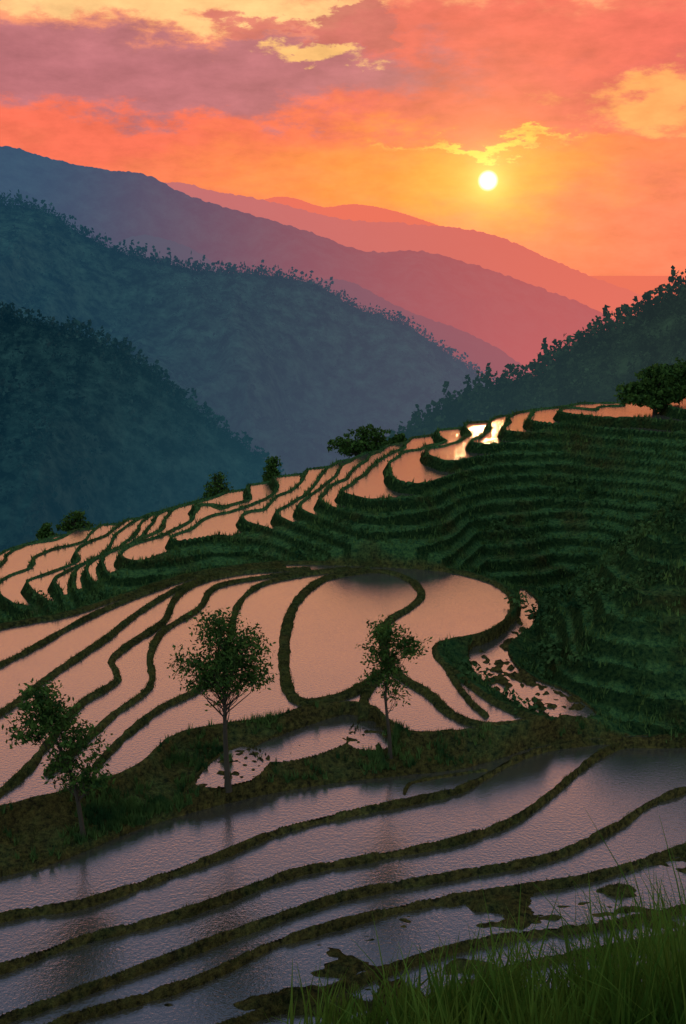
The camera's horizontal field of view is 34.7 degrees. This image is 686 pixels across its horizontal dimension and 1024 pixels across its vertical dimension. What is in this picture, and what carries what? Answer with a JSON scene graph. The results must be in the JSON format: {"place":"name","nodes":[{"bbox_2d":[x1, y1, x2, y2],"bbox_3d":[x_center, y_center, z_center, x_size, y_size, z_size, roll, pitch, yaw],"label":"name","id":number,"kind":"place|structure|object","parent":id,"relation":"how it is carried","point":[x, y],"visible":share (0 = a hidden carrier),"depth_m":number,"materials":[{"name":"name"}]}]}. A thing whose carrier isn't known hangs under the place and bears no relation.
{"place":"outdoors","nodes":[
{"label":"outdoors","id":0,"kind":"place"},
{"bbox_2d":[0,320,265,551],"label":"forested hill","id":1,"kind":"structure","parent":0,"point":[68,498],"depth_m":556.40,"materials":[{"name":"teal plant"}]},
{"bbox_2d":[0,302,286,549],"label":"distant forest","id":2,"kind":"object","parent":1,"relation":"on","point":[7,311],"visible":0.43,"depth_m":579.77,"materials":[{"name":"teal plant"}]},
{"bbox_2d":[0,205,484,474],"bbox_3d":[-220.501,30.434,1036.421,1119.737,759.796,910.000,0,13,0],"label":"forested mountain","id":3,"kind":"structure","parent":0,"point":[105,297],"depth_m":1085.59,"materials":[{"name":"blue plant"}]},
{"bbox_2d":[0,189,495,466],"bbox_3d":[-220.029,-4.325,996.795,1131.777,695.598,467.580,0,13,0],"label":"distant forest","id":4,"kind":"object","parent":3,"relation":"on","point":[130,253],"visible":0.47,"depth_m":1143.92,"materials":[{"name":"blue plant"}]},
{"bbox_2d":[0,146,615,371],"bbox_3d":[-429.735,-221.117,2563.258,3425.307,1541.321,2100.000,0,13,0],"label":"blue mountain","id":5,"kind":"structure","parent":0,"point":[516,320],"depth_m":2780.79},
{"bbox_2d":[115,234,533,383],"bbox_3d":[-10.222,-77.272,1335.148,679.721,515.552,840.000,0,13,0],"label":"hazy hill","id":6,"kind":"structure","parent":0,"point":[481,353],"depth_m":1449.13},
{"bbox_2d":[0,399,685,1023],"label":"rice paddy water","id":7,"kind":"structure","parent":0,"point":[330,631],"depth_m":40.11,"materials":[{"name":"liquid"}]},
{"bbox_2d":[0,399,685,1023],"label":"terraced hillside terrain","id":8,"kind":"structure","parent":0,"point":[664,677],"depth_m":48.98,"materials":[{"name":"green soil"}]},
{"bbox_2d":[35,522,56,539],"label":"crest tree","id":9,"kind":"object","parent":8,"relation":"on","point":[45,530],"visible":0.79,"depth_m":100.57,"materials":[{"name":"green plant"}]},
{"bbox_2d":[1,676,115,835],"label":"broadleaf tree","id":10,"kind":"object","parent":8,"relation":"on","point":[46,712],"visible":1,"depth_m":35.88,"materials":[{"name":"green plant"}]},
{"bbox_2d":[55,510,96,531],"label":"crest tree","id":11,"kind":"object","parent":8,"relation":"on","point":[76,517],"visible":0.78,"depth_m":100.36,"materials":[{"name":"green plant"}]},
{"bbox_2d":[199,471,233,498],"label":"crest tree","id":12,"kind":"object","parent":8,"relation":"on","point":[217,485],"visible":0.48,"depth_m":99.68,"materials":[{"name":"green plant"}]},
{"bbox_2d":[165,606,276,792],"bbox_3d":[-4.307,6.676,39.381,4.077,7.109,3.015,0,13,0],"label":"broadleaf tree","id":13,"kind":"object","parent":8,"relation":"on","point":[227,661],"visible":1,"depth_m":38.76,"materials":[{"name":"green plant"}]},
{"bbox_2d":[261,455,281,481],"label":"crest tree","id":14,"kind":"object","parent":8,"relation":"on","point":[271,469],"visible":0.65,"depth_m":99.29,"materials":[{"name":"green plant"}]},
{"bbox_2d":[1,701,608,862],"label":"bank weeds","id":15,"kind":"object","parent":8,"relation":"on","point":[131,805],"visible":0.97,"depth_m":40.08,"materials":[{"name":"green plant"}]},
{"bbox_2d":[31,448,685,731],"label":"hillside shrubs","id":16,"kind":"object","parent":8,"relation":"on","point":[550,641],"visible":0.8,"depth_m":55.92,"materials":[{"name":"green plant"}]},
{"bbox_2d":[327,423,392,457],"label":"crest tree","id":17,"kind":"object","parent":8,"relation":"on","point":[371,438],"visible":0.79,"depth_m":99.47,"materials":[{"name":"green plant"}]},
{"bbox_2d":[354,613,431,758],"bbox_3d":[1.862,6.779,41.897,3.060,5.910,2.181,0,13,0],"label":"broadleaf tree","id":18,"kind":"object","parent":8,"relation":"on","point":[388,662],"visible":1,"depth_m":41.57,"materials":[{"name":"green plant"}]},
{"bbox_2d":[388,432,407,442],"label":"crest tree","id":19,"kind":"object","parent":8,"relation":"on","point":[397,438],"visible":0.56,"depth_m":99.73,"materials":[{"name":"green plant"}]},
{"bbox_2d":[265,806,685,1023],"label":"tall grass","id":20,"kind":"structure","parent":8,"relation":"on","point":[614,989],"depth_m":5.78,"materials":[{"name":"green plant"}]},
{"bbox_2d":[613,363,685,412],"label":"crest tree","id":21,"kind":"object","parent":8,"relation":"on","point":[656,388],"visible":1,"depth_m":85.25,"materials":[{"name":"green plant"}]},
{"bbox_2d":[674,357,685,383],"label":"crest tree","id":22,"kind":"object","parent":8,"relation":"on","point":[682,367],"visible":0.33,"depth_m":87.44,"materials":[{"name":"green plant"}]},
{"bbox_2d":[0,0,685,275],"label":"sky","id":23,"kind":"structure","parent":0,"point":[554,129],"materials":[{"name":"orange"}]},
{"bbox_2d":[265,197,437,225],"bbox_3d":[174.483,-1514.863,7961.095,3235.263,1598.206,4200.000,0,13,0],"label":"faint mountain","id":24,"kind":"structure","parent":0,"point":[356,212],"depth_m":8579.32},
{"bbox_2d":[166,182,653,319],"bbox_3d":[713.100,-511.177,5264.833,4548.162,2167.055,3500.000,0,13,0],"label":"pink mountain","id":25,"kind":"structure","parent":0,"point":[504,257],"depth_m":5697.83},
{"bbox_2d":[417,296,685,434],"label":"forested ridge hill","id":26,"kind":"structure","parent":0,"point":[622,360],"depth_m":286.28,"materials":[{"name":"green plant"}]},
{"bbox_2d":[386,265,685,440],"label":"distant forest","id":27,"kind":"object","parent":26,"relation":"on","point":[453,406],"visible":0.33,"depth_m":291.54,"materials":[{"name":"green plant"}]},
{"bbox_2d":[590,276,685,299],"bbox_3d":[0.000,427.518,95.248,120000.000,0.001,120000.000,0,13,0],"label":"valley ground","id":28,"kind":"structure","parent":0,"point":[640,285],"depth_m":32698.17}
]}

